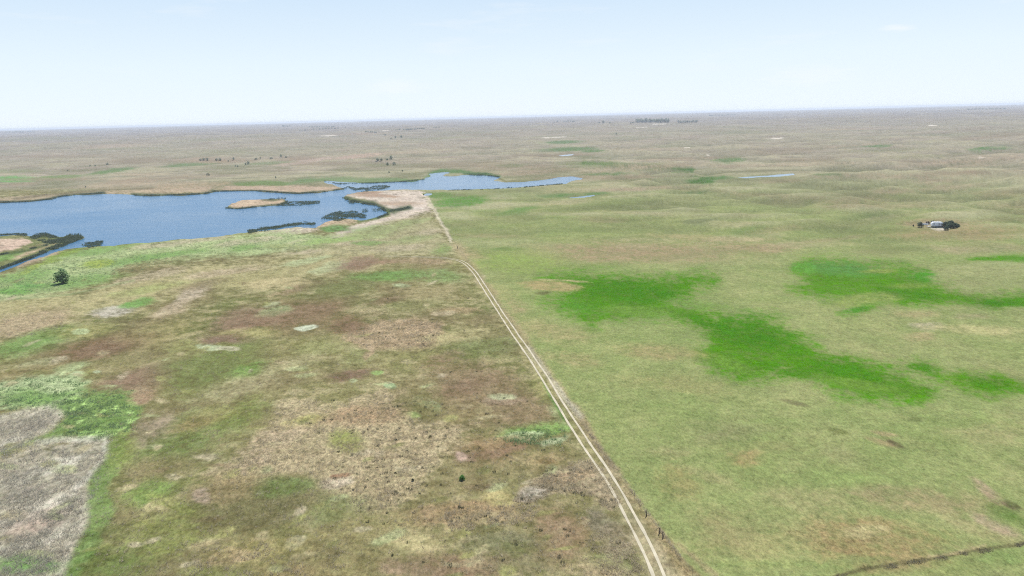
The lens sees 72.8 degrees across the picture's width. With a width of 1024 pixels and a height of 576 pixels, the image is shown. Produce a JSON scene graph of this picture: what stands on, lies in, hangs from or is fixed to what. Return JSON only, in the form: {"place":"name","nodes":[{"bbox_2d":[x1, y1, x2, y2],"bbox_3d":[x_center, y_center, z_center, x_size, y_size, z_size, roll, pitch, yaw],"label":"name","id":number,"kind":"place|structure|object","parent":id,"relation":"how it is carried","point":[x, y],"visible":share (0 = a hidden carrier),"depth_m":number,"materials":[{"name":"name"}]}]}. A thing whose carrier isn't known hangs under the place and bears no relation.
{"place":"outdoors","nodes":[
{"label":"outdoors","id":0,"kind":"place"},
{"bbox_2d":[0,190,386,271],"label":"lake","id":1,"kind":"structure","parent":0,"point":[113,219],"depth_m":632.28,"materials":[{"name":"blue liquid"}]},
{"bbox_2d":[0,232,102,269],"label":"reed bed","id":2,"kind":"object","parent":1,"relation":"in","point":[69,238],"visible":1,"depth_m":494.94,"materials":[{"name":"green plant"}]},
{"bbox_2d":[225,198,319,208],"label":"reed bed","id":3,"kind":"object","parent":1,"relation":"in","point":[300,202],"visible":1,"depth_m":695.13,"materials":[{"name":"plant"}]},
{"bbox_2d":[247,221,315,232],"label":"reed bed","id":4,"kind":"object","parent":1,"relation":"in","point":[264,228],"visible":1,"depth_m":546.03,"materials":[{"name":"green plant"}]},
{"bbox_2d":[321,208,379,220],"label":"reed bed","id":5,"kind":"object","parent":1,"relation":"in","point":[350,214],"visible":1,"depth_m":601.69,"materials":[{"name":"green plant"}]},
{"bbox_2d":[342,197,410,218],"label":"reed bed","id":6,"kind":"object","parent":1,"relation":"in","point":[381,207],"visible":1,"depth_m":643.62,"materials":[{"name":"green plant"}]},
{"bbox_2d":[324,172,582,189],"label":"lake","id":7,"kind":"structure","parent":0,"point":[436,181],"depth_m":871.54,"materials":[{"name":"blue liquid"}]},
{"bbox_2d":[0,173,562,202],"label":"reed bed","id":8,"kind":"object","parent":7,"relation":"in","point":[91,193],"visible":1,"depth_m":817.34,"materials":[{"name":"brown plant"}]},
{"bbox_2d":[346,185,389,191],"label":"reed bed","id":9,"kind":"object","parent":7,"relation":"in","point":[367,189],"visible":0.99,"depth_m":836.31,"materials":[{"name":"green plant"}]},
{"bbox_2d":[0,104,1023,575],"bbox_3d":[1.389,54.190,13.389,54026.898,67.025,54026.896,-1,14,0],"label":"ground","id":10,"kind":"structure","parent":0,"point":[812,364],"depth_m":244.66,"materials":[{"name":"green plant"}]},
{"bbox_2d":[0,400,118,575],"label":"bleached reeds","id":11,"kind":"object","parent":10,"relation":"on","point":[47,531],"visible":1,"depth_m":152.08,"materials":[{"name":"beige plant"}]},
{"bbox_2d":[53,268,70,283],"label":"willow tree","id":12,"kind":"object","parent":10,"relation":"on","point":[61,275],"visible":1,"depth_m":362.74,"materials":[{"name":"green plant"}]},
{"bbox_2d":[0,232,571,446],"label":"sedge","id":13,"kind":"object","parent":10,"relation":"on","point":[72,431],"visible":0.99,"depth_m":207.23,"materials":[{"name":"green plant"}]},
{"bbox_2d":[1,307,646,575],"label":"grass tussocks","id":14,"kind":"object","parent":10,"relation":"on","point":[615,551],"depth_m":154.79,"materials":[{"name":"plant"}]},
{"bbox_2d":[309,287,620,567],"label":"forbs","id":15,"kind":"object","parent":10,"relation":"on","point":[331,419],"visible":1,"depth_m":157.82,"materials":[{"name":"plant"}]},
{"bbox_2d":[428,200,695,573],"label":"wire fence","id":16,"kind":"object","parent":10,"relation":"on","point":[595,438],"visible":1,"depth_m":154.06,"materials":[{"name":"metal"}]},
{"bbox_2d":[497,303,681,557],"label":"weeds","id":17,"kind":"object","parent":10,"relation":"on","point":[613,466],"visible":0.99,"depth_m":153.15,"materials":[{"name":"plant"}]},
{"bbox_2d":[837,542,1023,575],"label":"weed strip","id":18,"kind":"object","parent":10,"relation":"on","point":[892,566],"visible":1,"depth_m":125.31,"materials":[{"name":"green plant"}]},
{"bbox_2d":[930,221,942,226],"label":"house","id":19,"kind":"structure","parent":10,"relation":"on","point":[937,223],"depth_m":479.47,"materials":[{"name":"white metal"}]},
{"bbox_2d":[946,222,954,228],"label":"evergreen tree","id":20,"kind":"object","parent":10,"relation":"on","point":[950,225],"visible":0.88,"depth_m":468.60,"materials":[{"name":"green plant"}]},
{"bbox_2d":[0,0,1023,130],"label":"sky","id":21,"kind":"structure","parent":0,"point":[65,64],"materials":[{"name":"white"}]},
{"bbox_2d":[390,256,665,575],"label":"dirt track","id":22,"kind":"structure","parent":0,"point":[650,568],"depth_m":168.29,"materials":[{"name":"beige soil"}]},
{"bbox_2d":[571,195,594,197],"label":"pond","id":23,"kind":"structure","parent":0,"point":[583,196],"depth_m":697.53,"materials":[{"name":"blue liquid"}]},
{"bbox_2d":[740,174,793,177],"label":"pond","id":24,"kind":"structure","parent":0,"point":[778,175],"depth_m":863.32,"materials":[{"name":"blue liquid"}]}
]}

